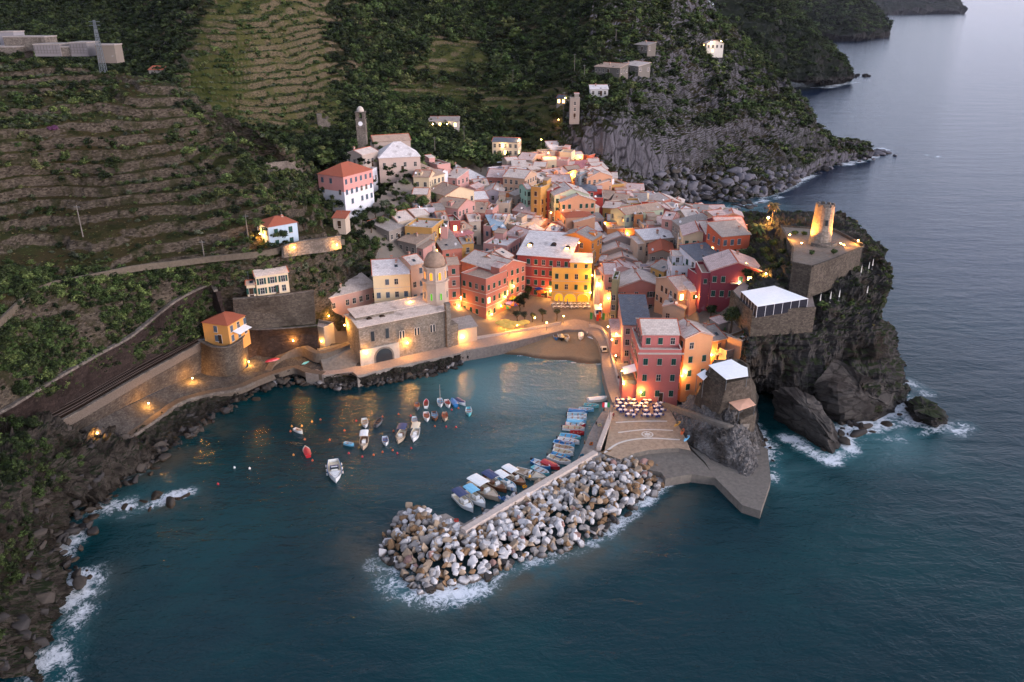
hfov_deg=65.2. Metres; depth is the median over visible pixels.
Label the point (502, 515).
boulder
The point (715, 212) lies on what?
house
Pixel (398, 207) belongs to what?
tree
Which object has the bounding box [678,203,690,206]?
house
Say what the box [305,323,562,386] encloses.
promenade
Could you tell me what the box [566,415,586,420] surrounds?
motor boat
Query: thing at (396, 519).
boulder
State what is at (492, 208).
house
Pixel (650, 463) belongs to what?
boulder
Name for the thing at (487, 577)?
boulder
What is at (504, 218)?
house
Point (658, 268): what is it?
house
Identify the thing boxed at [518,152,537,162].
house
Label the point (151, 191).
bush
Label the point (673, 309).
house
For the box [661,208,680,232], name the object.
house
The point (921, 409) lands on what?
sea rock
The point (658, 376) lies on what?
window
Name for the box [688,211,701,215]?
house
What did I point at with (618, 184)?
house
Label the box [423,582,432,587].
boulder
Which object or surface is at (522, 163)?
house
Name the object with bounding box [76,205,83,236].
utility pole
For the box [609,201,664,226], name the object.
house
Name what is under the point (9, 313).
path
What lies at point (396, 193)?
tree
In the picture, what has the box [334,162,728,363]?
ground
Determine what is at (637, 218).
house
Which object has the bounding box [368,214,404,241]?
house
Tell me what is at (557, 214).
house
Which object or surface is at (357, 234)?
tree
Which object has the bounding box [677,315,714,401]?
house
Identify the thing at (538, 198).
house
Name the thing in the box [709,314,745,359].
house
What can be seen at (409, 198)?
tree
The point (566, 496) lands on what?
boulder
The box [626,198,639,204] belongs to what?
house
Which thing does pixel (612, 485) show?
boulder
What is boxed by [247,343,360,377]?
shore
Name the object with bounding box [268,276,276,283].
window
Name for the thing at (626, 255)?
house
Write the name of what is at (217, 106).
bush
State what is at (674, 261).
house
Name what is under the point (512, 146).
house
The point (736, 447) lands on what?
bedrock
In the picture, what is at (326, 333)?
house
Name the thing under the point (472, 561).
boulder
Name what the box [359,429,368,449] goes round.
fishing boat
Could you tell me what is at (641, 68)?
house
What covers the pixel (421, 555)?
boulder
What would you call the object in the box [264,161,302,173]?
garden wall
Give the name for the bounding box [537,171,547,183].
house
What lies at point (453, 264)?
house
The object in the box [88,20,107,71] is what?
pylon
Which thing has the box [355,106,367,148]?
bell tower
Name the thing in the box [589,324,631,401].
quay wall
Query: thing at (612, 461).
boulder
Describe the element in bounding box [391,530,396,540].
boulder
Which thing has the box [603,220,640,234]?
house
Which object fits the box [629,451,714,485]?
quay apron
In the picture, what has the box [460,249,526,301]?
house
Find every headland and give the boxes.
[714,0,854,84]
[803,0,890,40]
[873,0,967,15]
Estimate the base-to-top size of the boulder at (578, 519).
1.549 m
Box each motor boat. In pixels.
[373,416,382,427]
[530,457,549,469]
[546,453,570,464]
[552,443,573,451]
[552,447,572,455]
[556,435,579,444]
[561,424,584,430]
[566,412,586,416]
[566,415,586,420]
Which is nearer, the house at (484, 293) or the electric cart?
the electric cart
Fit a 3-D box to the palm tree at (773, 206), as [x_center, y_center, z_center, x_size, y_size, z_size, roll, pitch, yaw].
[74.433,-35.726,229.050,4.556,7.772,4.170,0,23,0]
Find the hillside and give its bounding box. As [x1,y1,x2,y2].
[0,57,379,417]
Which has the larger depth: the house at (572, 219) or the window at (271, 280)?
the house at (572, 219)
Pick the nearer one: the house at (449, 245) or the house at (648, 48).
the house at (449, 245)
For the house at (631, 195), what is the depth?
309.80 m
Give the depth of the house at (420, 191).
270.63 m
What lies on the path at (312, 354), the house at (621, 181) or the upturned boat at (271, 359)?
the upturned boat at (271, 359)
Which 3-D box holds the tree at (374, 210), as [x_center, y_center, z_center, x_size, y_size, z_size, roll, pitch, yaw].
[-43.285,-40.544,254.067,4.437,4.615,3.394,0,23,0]
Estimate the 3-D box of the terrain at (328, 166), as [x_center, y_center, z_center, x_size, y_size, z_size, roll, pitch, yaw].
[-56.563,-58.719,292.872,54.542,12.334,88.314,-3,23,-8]
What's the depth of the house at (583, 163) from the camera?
345.65 m
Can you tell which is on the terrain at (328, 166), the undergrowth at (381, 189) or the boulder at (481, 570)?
the undergrowth at (381, 189)
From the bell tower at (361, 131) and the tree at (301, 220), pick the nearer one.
the tree at (301, 220)
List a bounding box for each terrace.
[729,282,815,336]
[735,406,756,431]
[780,225,864,297]
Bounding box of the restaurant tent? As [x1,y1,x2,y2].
[740,286,807,317]
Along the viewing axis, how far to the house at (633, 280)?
227.00 m
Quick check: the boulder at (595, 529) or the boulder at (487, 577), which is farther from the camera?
the boulder at (595, 529)
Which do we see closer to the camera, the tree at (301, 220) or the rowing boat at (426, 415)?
the rowing boat at (426, 415)
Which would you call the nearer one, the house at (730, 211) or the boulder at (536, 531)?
the boulder at (536, 531)
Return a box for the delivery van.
[594,305,601,316]
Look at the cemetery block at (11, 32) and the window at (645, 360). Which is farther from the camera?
the cemetery block at (11, 32)
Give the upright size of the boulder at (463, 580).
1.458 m
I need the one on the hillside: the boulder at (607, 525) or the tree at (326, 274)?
the tree at (326, 274)
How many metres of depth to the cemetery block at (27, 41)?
242.05 m
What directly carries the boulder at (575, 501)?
on the rubble
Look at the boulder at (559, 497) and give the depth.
152.46 m
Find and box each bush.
[47,125,58,131]
[117,66,130,74]
[127,207,139,213]
[140,215,148,220]
[148,189,156,193]
[212,104,221,109]
[758,247,768,253]
[766,254,775,261]
[769,239,776,245]
[769,263,781,267]
[777,249,786,253]
[817,300,828,308]
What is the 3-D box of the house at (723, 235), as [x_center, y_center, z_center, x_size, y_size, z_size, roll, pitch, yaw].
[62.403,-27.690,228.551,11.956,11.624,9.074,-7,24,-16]
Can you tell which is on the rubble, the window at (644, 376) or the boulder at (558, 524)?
the boulder at (558, 524)
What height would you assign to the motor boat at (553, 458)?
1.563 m
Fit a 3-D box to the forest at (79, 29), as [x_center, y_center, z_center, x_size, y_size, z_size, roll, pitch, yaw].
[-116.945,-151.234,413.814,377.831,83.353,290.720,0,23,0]
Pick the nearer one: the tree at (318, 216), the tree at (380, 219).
the tree at (318, 216)
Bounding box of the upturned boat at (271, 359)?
[265,358,279,361]
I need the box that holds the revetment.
[79,367,251,433]
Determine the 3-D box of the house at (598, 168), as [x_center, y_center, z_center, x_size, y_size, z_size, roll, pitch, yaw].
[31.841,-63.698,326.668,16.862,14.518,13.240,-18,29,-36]
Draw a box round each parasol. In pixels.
[495,320,504,329]
[499,323,507,331]
[501,305,510,308]
[505,324,514,333]
[536,290,545,298]
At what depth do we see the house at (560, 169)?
323.71 m
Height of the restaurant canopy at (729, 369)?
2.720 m
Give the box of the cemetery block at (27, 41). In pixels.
[2,35,57,50]
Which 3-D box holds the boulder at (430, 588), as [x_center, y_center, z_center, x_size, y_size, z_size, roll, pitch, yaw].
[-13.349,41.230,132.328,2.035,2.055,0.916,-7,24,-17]
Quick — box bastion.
[694,359,758,414]
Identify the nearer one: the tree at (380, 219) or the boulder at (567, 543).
the boulder at (567, 543)
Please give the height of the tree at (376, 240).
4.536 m
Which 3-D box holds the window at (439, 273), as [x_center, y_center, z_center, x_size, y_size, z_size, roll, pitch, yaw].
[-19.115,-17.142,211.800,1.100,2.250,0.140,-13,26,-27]
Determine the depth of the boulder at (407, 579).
133.98 m
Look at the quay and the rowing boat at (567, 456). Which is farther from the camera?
the quay
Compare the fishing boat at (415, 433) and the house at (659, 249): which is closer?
the fishing boat at (415, 433)
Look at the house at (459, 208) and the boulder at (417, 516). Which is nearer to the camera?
the boulder at (417, 516)
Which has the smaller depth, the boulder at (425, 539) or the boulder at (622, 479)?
the boulder at (425, 539)
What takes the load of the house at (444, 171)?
on the ground at (574, 348)
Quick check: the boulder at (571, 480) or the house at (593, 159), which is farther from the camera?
the house at (593, 159)
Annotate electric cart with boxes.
[600,346,606,351]
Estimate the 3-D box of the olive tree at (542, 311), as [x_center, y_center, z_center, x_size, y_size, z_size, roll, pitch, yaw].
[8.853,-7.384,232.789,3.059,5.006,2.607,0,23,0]
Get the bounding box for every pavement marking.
[604,438,679,452]
[616,421,666,422]
[618,429,672,432]
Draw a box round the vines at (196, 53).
[171,0,565,160]
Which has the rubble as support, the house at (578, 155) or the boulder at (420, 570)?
the boulder at (420, 570)
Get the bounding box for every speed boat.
[325,456,342,482]
[514,466,545,480]
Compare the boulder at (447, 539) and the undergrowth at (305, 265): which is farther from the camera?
the undergrowth at (305, 265)
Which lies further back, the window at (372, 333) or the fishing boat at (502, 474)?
the window at (372, 333)
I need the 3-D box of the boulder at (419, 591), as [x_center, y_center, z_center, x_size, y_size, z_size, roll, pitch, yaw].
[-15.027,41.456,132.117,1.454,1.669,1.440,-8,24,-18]
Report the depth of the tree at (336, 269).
217.41 m
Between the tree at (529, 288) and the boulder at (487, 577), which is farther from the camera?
the tree at (529, 288)
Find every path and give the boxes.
[0,239,344,326]
[127,365,325,435]
[265,343,349,370]
[661,402,749,429]
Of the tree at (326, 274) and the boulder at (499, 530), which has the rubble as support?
the boulder at (499, 530)
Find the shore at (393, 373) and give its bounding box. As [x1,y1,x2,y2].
[324,354,468,386]
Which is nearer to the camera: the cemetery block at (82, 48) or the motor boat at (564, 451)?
the motor boat at (564, 451)
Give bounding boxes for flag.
[602,402,609,415]
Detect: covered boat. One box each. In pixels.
[303,446,310,457]
[451,398,457,407]
[454,397,464,405]
[540,459,559,469]
[566,418,585,423]
[568,408,587,413]
[587,396,606,402]
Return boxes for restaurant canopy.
[695,370,706,397]
[709,359,747,389]
[729,398,755,417]
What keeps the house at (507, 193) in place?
on the ground at (574, 348)
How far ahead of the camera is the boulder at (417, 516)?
146.94 m
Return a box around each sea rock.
[904,383,910,391]
[904,396,948,427]
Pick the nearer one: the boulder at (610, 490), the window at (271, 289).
the boulder at (610, 490)
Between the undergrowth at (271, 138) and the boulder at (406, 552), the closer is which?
the boulder at (406, 552)
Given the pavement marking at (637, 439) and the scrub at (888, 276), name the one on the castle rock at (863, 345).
the scrub at (888, 276)
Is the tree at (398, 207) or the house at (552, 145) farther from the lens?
the house at (552, 145)
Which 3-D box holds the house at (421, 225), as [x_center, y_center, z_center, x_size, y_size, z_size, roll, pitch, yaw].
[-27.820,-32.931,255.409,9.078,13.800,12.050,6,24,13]
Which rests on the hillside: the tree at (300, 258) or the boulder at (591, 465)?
the tree at (300, 258)
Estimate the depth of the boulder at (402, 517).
148.72 m
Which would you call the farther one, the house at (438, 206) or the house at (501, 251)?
the house at (438, 206)
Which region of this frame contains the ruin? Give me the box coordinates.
[316,113,329,128]
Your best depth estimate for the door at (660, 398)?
187.40 m
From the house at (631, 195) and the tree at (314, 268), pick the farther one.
the house at (631, 195)
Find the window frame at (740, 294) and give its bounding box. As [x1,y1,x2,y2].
[740,294,807,315]
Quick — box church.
[343,245,477,365]
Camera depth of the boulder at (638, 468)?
161.54 m
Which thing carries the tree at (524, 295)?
on the ground at (574, 348)
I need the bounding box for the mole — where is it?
[429,404,612,546]
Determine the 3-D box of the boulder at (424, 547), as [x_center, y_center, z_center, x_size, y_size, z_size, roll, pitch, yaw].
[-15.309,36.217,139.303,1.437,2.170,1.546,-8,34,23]
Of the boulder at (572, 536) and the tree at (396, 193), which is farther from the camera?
the tree at (396, 193)
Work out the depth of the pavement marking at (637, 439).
171.97 m
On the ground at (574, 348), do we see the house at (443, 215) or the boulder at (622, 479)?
the house at (443, 215)
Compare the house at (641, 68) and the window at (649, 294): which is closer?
the window at (649, 294)
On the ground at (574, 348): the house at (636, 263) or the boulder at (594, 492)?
the house at (636, 263)
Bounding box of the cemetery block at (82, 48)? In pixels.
[68,41,96,55]
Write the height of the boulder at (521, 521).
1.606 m
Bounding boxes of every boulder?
[379,548,387,556]
[381,556,389,563]
[386,556,394,565]
[387,538,394,550]
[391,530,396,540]
[392,515,399,523]
[394,563,399,569]
[395,543,399,550]
[397,556,404,562]
[398,562,405,568]
[399,515,407,521]
[399,539,408,546]
[400,569,408,577]
[402,548,412,557]
[403,555,412,564]
[405,502,412,509]
[405,575,415,582]
[411,536,418,541]
[415,513,422,520]
[415,546,422,552]
[416,507,425,512]
[416,567,424,573]
[416,589,424,594]
[417,530,423,539]
[418,552,424,560]
[419,536,428,544]
[421,542,427,553]
[423,560,432,566]
[423,565,429,573]
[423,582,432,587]
[425,586,435,592]
[428,550,433,558]
[433,520,439,529]
[435,583,443,590]
[442,537,452,543]
[442,551,450,558]
[448,553,455,562]
[452,522,459,527]
[457,576,469,584]
[467,557,477,565]
[470,528,476,537]
[477,568,486,574]
[482,539,491,548]
[484,572,492,581]
[486,523,494,531]
[488,531,496,536]
[489,559,496,567]
[491,537,498,544]
[493,568,498,575]
[497,527,502,536]
[498,512,506,519]
[499,534,505,540]
[499,547,508,558]
[501,559,507,565]
[504,518,511,523]
[509,539,517,549]
[511,530,518,536]
[514,511,524,521]
[518,518,525,525]
[523,506,530,514]
[526,523,533,535]
[530,507,537,515]
[532,526,540,538]
[532,549,538,556]
[542,536,550,543]
[551,480,558,486]
[552,502,562,510]
[555,520,563,529]
[556,527,563,536]
[556,538,561,544]
[557,495,562,501]
[562,536,568,544]
[563,541,572,548]
[564,493,568,501]
[566,483,574,488]
[568,478,574,482]
[568,499,578,505]
[568,510,576,516]
[568,533,576,540]
[569,495,573,505]
[572,516,581,522]
[574,487,582,495]
[577,493,583,503]
[577,539,584,547]
[580,478,585,484]
[580,511,584,519]
[586,463,594,470]
[590,526,597,531]
[591,474,598,480]
[592,489,597,495]
[594,471,602,476]
[594,509,601,519]
[599,487,605,495]
[600,480,605,486]
[604,522,610,528]
[605,488,614,494]
[606,505,616,514]
[607,482,617,487]
[609,514,616,522]
[610,459,616,464]
[619,475,627,484]
[623,511,631,516]
[626,497,634,506]
[632,488,640,494]
[634,465,641,472]
[634,483,640,488]
[638,458,647,464]
[641,464,649,469]
[647,460,653,466]
[649,490,657,497]
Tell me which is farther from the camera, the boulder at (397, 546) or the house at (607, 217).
the house at (607, 217)
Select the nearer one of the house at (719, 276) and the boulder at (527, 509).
the boulder at (527, 509)
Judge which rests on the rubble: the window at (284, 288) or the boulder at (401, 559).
the boulder at (401, 559)
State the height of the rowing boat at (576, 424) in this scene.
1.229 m
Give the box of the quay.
[563,319,636,407]
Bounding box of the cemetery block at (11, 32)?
[0,30,24,44]
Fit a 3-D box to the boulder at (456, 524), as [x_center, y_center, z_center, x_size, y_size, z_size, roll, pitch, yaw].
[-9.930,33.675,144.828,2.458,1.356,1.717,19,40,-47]
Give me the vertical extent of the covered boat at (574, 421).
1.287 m
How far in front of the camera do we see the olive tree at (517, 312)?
230.97 m
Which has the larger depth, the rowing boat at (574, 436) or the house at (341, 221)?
the house at (341, 221)
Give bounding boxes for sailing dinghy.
[437,398,442,406]
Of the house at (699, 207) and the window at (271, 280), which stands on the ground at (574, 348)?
the house at (699, 207)
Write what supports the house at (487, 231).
on the ground at (574, 348)
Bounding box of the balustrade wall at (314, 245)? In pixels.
[281,235,341,257]
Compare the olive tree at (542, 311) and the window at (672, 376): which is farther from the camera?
the olive tree at (542, 311)
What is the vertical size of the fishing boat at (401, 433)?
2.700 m
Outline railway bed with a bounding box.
[61,341,200,425]
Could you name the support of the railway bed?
on the hillside
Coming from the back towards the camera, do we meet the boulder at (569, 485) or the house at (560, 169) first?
the house at (560, 169)
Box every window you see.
[257,278,265,284]
[258,287,266,294]
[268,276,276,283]
[269,286,277,292]
[278,275,287,281]
[282,284,286,291]
[288,226,292,232]
[370,330,374,341]
[384,327,389,338]
[429,272,432,280]
[438,272,441,280]
[624,350,628,356]
[625,339,629,345]
[640,390,645,396]
[642,374,646,380]
[643,358,647,365]
[645,338,650,344]
[647,291,654,297]
[654,390,659,396]
[656,374,660,381]
[657,358,661,365]
[658,338,662,344]
[668,390,673,396]
[669,374,674,381]
[670,338,675,344]
[671,358,675,365]
[685,383,689,390]
[688,356,692,363]
[689,342,693,349]
[701,355,706,361]
[710,290,715,296]
[712,276,716,282]
[719,290,723,296]
[720,276,725,282]
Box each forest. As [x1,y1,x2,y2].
[0,0,621,159]
[709,0,853,79]
[798,0,894,31]
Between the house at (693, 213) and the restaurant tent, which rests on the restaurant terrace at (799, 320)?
the restaurant tent
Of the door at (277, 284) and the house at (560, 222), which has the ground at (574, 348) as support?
the house at (560, 222)
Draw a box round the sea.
[0,0,1023,681]
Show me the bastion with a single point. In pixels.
(717, 397)
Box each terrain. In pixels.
[274,319,318,327]
[308,160,396,201]
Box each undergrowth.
[0,262,225,397]
[0,413,84,640]
[158,68,433,268]
[210,235,376,296]
[236,132,320,183]
[308,161,392,201]
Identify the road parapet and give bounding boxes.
[477,322,560,338]
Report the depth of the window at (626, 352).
206.90 m
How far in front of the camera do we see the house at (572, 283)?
245.23 m
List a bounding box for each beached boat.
[564,334,569,341]
[578,332,583,340]
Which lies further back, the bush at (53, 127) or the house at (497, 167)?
the house at (497, 167)
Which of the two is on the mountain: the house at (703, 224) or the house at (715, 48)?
the house at (715, 48)
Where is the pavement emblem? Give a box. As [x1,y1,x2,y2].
[641,431,652,436]
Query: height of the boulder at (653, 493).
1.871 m
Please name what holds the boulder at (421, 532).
on the rubble
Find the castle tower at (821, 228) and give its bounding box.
[808,201,836,247]
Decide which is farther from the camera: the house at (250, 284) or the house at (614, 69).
the house at (614, 69)
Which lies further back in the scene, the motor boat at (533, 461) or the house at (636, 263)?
the house at (636, 263)
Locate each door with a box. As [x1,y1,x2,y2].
[217,334,222,343]
[248,288,254,296]
[274,284,279,293]
[374,347,393,362]
[658,392,663,401]
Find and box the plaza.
[604,402,690,464]
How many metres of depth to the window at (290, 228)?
202.21 m
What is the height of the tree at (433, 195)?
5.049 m
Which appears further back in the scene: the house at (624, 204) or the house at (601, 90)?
the house at (601, 90)
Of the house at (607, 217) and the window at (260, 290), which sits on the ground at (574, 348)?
the house at (607, 217)
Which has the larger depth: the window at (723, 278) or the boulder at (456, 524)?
the window at (723, 278)
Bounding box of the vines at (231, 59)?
[170,0,344,135]
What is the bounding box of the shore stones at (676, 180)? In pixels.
[0,74,907,671]
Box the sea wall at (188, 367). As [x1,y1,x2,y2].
[61,342,200,429]
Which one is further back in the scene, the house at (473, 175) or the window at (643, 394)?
the house at (473, 175)
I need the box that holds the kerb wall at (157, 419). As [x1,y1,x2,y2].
[131,381,254,437]
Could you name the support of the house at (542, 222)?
on the ground at (574, 348)
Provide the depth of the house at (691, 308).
213.25 m
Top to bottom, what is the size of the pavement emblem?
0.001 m
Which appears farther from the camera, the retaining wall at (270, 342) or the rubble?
the retaining wall at (270, 342)
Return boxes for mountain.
[558,0,873,202]
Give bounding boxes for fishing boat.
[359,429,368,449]
[395,423,407,443]
[410,422,420,442]
[451,486,472,512]
[463,483,484,507]
[466,473,498,501]
[481,469,506,492]
[494,469,516,491]
[501,463,525,485]
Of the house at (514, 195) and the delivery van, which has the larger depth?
the house at (514, 195)
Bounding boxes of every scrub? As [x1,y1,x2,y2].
[0,50,121,180]
[0,52,381,269]
[557,0,873,194]
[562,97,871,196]
[734,210,893,320]
[842,217,891,325]
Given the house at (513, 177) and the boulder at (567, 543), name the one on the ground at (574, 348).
the house at (513, 177)
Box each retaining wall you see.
[0,285,223,417]
[198,335,248,376]
[233,289,315,329]
[247,324,319,357]
[317,342,358,370]
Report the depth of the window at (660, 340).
184.97 m
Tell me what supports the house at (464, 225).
on the ground at (574, 348)
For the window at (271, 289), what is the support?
in the house at (272, 281)
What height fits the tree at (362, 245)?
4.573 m
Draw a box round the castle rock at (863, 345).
[740,210,908,414]
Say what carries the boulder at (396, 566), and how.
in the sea
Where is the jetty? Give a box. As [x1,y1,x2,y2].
[689,445,770,518]
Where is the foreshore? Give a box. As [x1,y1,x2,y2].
[0,410,156,681]
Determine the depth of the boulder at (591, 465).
162.61 m
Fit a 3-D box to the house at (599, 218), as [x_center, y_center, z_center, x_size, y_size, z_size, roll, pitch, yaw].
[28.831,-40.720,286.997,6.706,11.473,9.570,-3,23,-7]
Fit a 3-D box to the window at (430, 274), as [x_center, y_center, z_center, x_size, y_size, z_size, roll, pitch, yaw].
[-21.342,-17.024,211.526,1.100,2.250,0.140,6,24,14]
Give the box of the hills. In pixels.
[2,0,606,170]
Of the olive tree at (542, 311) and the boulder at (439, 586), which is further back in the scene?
the olive tree at (542, 311)
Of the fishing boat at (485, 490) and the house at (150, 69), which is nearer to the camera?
the fishing boat at (485, 490)
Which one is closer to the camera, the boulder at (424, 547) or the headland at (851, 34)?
the boulder at (424, 547)
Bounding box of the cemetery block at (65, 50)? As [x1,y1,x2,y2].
[60,45,71,55]
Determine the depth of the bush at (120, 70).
235.59 m
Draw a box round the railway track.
[52,339,198,417]
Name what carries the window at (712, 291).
in the house at (719, 276)
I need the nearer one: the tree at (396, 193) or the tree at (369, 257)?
the tree at (369, 257)
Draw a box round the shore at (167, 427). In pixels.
[129,370,354,459]
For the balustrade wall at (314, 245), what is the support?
on the hillside
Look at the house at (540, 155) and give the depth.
343.21 m
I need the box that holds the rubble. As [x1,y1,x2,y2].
[378,450,664,589]
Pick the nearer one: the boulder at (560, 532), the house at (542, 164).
the boulder at (560, 532)
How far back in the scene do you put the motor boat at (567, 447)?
173.88 m
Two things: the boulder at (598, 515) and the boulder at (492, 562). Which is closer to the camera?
the boulder at (492, 562)
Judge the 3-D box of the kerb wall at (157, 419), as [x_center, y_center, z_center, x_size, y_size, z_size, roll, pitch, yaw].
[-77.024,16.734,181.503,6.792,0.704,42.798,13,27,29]
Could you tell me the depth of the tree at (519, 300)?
237.50 m
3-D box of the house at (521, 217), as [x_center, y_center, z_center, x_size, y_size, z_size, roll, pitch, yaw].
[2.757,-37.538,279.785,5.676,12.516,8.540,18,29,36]
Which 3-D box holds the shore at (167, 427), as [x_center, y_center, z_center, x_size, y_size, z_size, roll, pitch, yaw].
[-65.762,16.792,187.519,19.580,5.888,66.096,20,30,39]
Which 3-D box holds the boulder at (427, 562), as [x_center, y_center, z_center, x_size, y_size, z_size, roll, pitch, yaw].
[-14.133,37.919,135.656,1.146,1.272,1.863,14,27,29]
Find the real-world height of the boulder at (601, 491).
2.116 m
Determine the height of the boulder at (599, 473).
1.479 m
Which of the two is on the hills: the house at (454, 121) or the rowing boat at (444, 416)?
the house at (454, 121)
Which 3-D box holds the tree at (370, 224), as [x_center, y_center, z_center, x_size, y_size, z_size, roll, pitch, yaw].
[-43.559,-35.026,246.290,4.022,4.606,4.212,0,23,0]
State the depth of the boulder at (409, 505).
151.02 m
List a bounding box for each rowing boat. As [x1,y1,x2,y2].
[293,427,302,433]
[343,441,353,446]
[361,418,367,427]
[382,436,388,445]
[411,416,417,421]
[414,402,419,410]
[423,398,428,408]
[423,411,429,421]
[431,411,437,421]
[442,412,447,420]
[444,399,450,407]
[466,407,471,415]
[530,464,548,476]
[551,451,570,459]
[553,439,574,446]
[559,433,580,439]
[565,422,585,426]
[570,430,583,434]
[579,407,593,411]
[584,403,598,407]
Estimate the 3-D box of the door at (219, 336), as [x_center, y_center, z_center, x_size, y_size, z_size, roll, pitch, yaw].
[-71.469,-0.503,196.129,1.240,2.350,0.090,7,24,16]
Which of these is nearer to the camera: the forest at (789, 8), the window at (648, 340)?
the window at (648, 340)
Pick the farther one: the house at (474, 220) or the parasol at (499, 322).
the house at (474, 220)
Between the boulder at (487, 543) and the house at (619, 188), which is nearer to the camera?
the boulder at (487, 543)
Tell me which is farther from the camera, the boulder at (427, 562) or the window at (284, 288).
the window at (284, 288)
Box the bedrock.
[671,394,763,476]
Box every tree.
[207,262,215,274]
[207,273,218,284]
[219,267,230,280]
[230,271,239,283]
[295,254,307,268]
[296,217,307,229]
[306,220,315,232]
[308,198,320,209]
[310,266,318,276]
[314,212,324,223]
[321,270,327,283]
[323,201,333,213]
[333,266,340,277]
[343,260,352,273]
[350,216,361,228]
[351,231,363,243]
[356,212,366,222]
[357,241,369,254]
[364,220,374,232]
[366,254,375,260]
[368,206,381,217]
[371,236,380,249]
[375,216,389,223]
[378,199,389,208]
[384,209,397,218]
[391,190,400,198]
[396,205,406,210]
[403,194,417,207]
[417,195,428,205]
[431,192,436,202]
[475,160,484,171]
[489,159,497,166]
[511,310,521,320]
[512,295,524,310]
[518,292,530,306]
[520,311,526,318]
[524,285,532,298]
[538,309,546,321]
[553,309,559,320]
[705,305,716,320]
[720,306,740,332]
[738,249,747,254]
[742,268,752,282]
[747,248,756,256]
[749,223,765,237]
[766,202,779,226]
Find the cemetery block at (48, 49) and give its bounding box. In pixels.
[32,42,68,55]
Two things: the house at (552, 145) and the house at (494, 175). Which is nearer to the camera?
the house at (494, 175)
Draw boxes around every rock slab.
[772,387,840,453]
[813,358,897,423]
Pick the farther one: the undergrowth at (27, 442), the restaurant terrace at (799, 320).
the restaurant terrace at (799, 320)
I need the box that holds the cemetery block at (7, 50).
[0,45,33,58]
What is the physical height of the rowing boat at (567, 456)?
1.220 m
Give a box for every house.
[148,65,166,73]
[201,311,250,347]
[245,271,256,296]
[252,265,289,295]
[257,206,298,244]
[317,161,373,217]
[317,319,334,347]
[329,272,373,316]
[331,205,350,234]
[347,146,379,182]
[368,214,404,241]
[369,133,410,149]
[370,166,377,190]
[370,253,410,302]
[377,141,420,182]
[383,208,414,224]
[397,231,435,259]
[398,251,423,296]
[405,217,443,250]
[407,202,429,217]
[412,167,435,187]
[412,187,431,204]
[412,203,434,217]
[420,163,445,186]
[424,154,451,172]
[427,202,445,210]
[428,116,459,130]
[431,181,474,202]
[431,211,449,222]
[434,167,447,181]
[436,229,462,273]
[437,192,475,220]
[440,221,448,238]
[444,253,460,306]
[447,214,459,230]
[448,167,469,186]
[452,229,473,237]
[456,235,474,258]
[458,220,473,231]
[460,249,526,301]
[461,261,506,318]
[464,181,484,190]
[465,167,485,181]
[465,213,481,244]
[471,176,494,187]
[473,201,491,233]
[474,188,488,200]
[481,251,499,257]
[483,222,494,241]
[483,228,520,259]
[484,180,504,203]
[484,213,511,228]
[485,204,498,213]
[485,214,505,236]
[486,167,506,184]
[486,246,514,258]
[487,166,502,170]
[491,137,521,161]
[496,191,511,213]
[501,155,518,164]
[502,168,536,190]
[504,186,515,196]
[507,212,533,230]
[507,225,531,245]
[508,213,516,221]
[509,189,519,208]
[509,221,544,229]
[511,159,526,168]
[511,202,536,215]
[516,229,579,297]
[517,212,541,219]
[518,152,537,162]
[519,181,530,206]
[527,162,540,170]
[531,176,551,217]
[531,213,551,228]
[532,161,547,168]
[534,151,544,158]
[535,166,567,173]
[537,149,554,155]
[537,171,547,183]
[541,155,556,167]
[541,172,571,183]
[545,140,562,149]
[545,219,561,230]
[546,181,561,218]
[548,203,599,219]
[548,219,567,231]
[550,181,589,220]
[551,209,562,221]
[551,252,592,301]
[554,144,570,156]
[556,94,566,107]
[556,157,574,166]
[558,187,596,219]
[560,149,574,160]
[561,209,595,231]
[562,164,580,171]
[564,225,602,271]
[566,165,613,184]
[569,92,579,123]
[572,159,589,167]
[574,151,583,159]
[574,167,590,185]
[578,184,602,214]
[581,249,595,284]
[583,154,597,158]
[584,168,611,189]
[586,158,599,161]
[589,83,608,99]
[589,161,608,169]
[592,212,604,231]
[593,259,616,313]
[594,62,628,78]
[595,221,602,231]
[597,259,638,306]
[598,249,637,266]
[601,240,632,254]
[602,189,615,201]
[602,201,621,221]
[602,227,630,244]
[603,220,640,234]
[606,214,609,221]
[606,258,642,267]
[608,293,649,364]
[609,199,630,206]
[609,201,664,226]
[610,271,619,317]
[611,172,617,179]
[611,193,629,202]
[612,180,623,189]
[613,186,626,192]
[615,190,631,192]
[617,179,627,186]
[617,266,656,317]
[619,318,683,405]
[620,191,633,197]
[623,60,651,77]
[624,183,642,191]
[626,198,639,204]
[630,227,673,263]
[631,192,646,200]
[633,38,655,56]
[633,206,642,226]
[638,212,660,227]
[639,264,651,271]
[645,220,658,227]
[645,260,657,267]
[647,238,673,261]
[648,198,673,213]
[649,190,682,202]
[649,258,666,276]
[654,270,688,314]
[656,215,661,223]
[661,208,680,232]
[662,300,686,320]
[663,198,678,207]
[666,249,690,276]
[671,212,707,248]
[674,206,688,213]
[677,233,680,248]
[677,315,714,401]
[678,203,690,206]
[678,241,717,267]
[679,220,703,243]
[680,208,697,217]
[682,267,701,316]
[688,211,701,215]
[693,203,708,211]
[695,248,762,311]
[698,211,747,241]
[700,322,727,364]
[704,39,723,57]
[706,219,751,251]
[707,209,726,217]
[709,204,724,209]
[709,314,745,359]
[723,207,743,216]
[725,330,745,358]

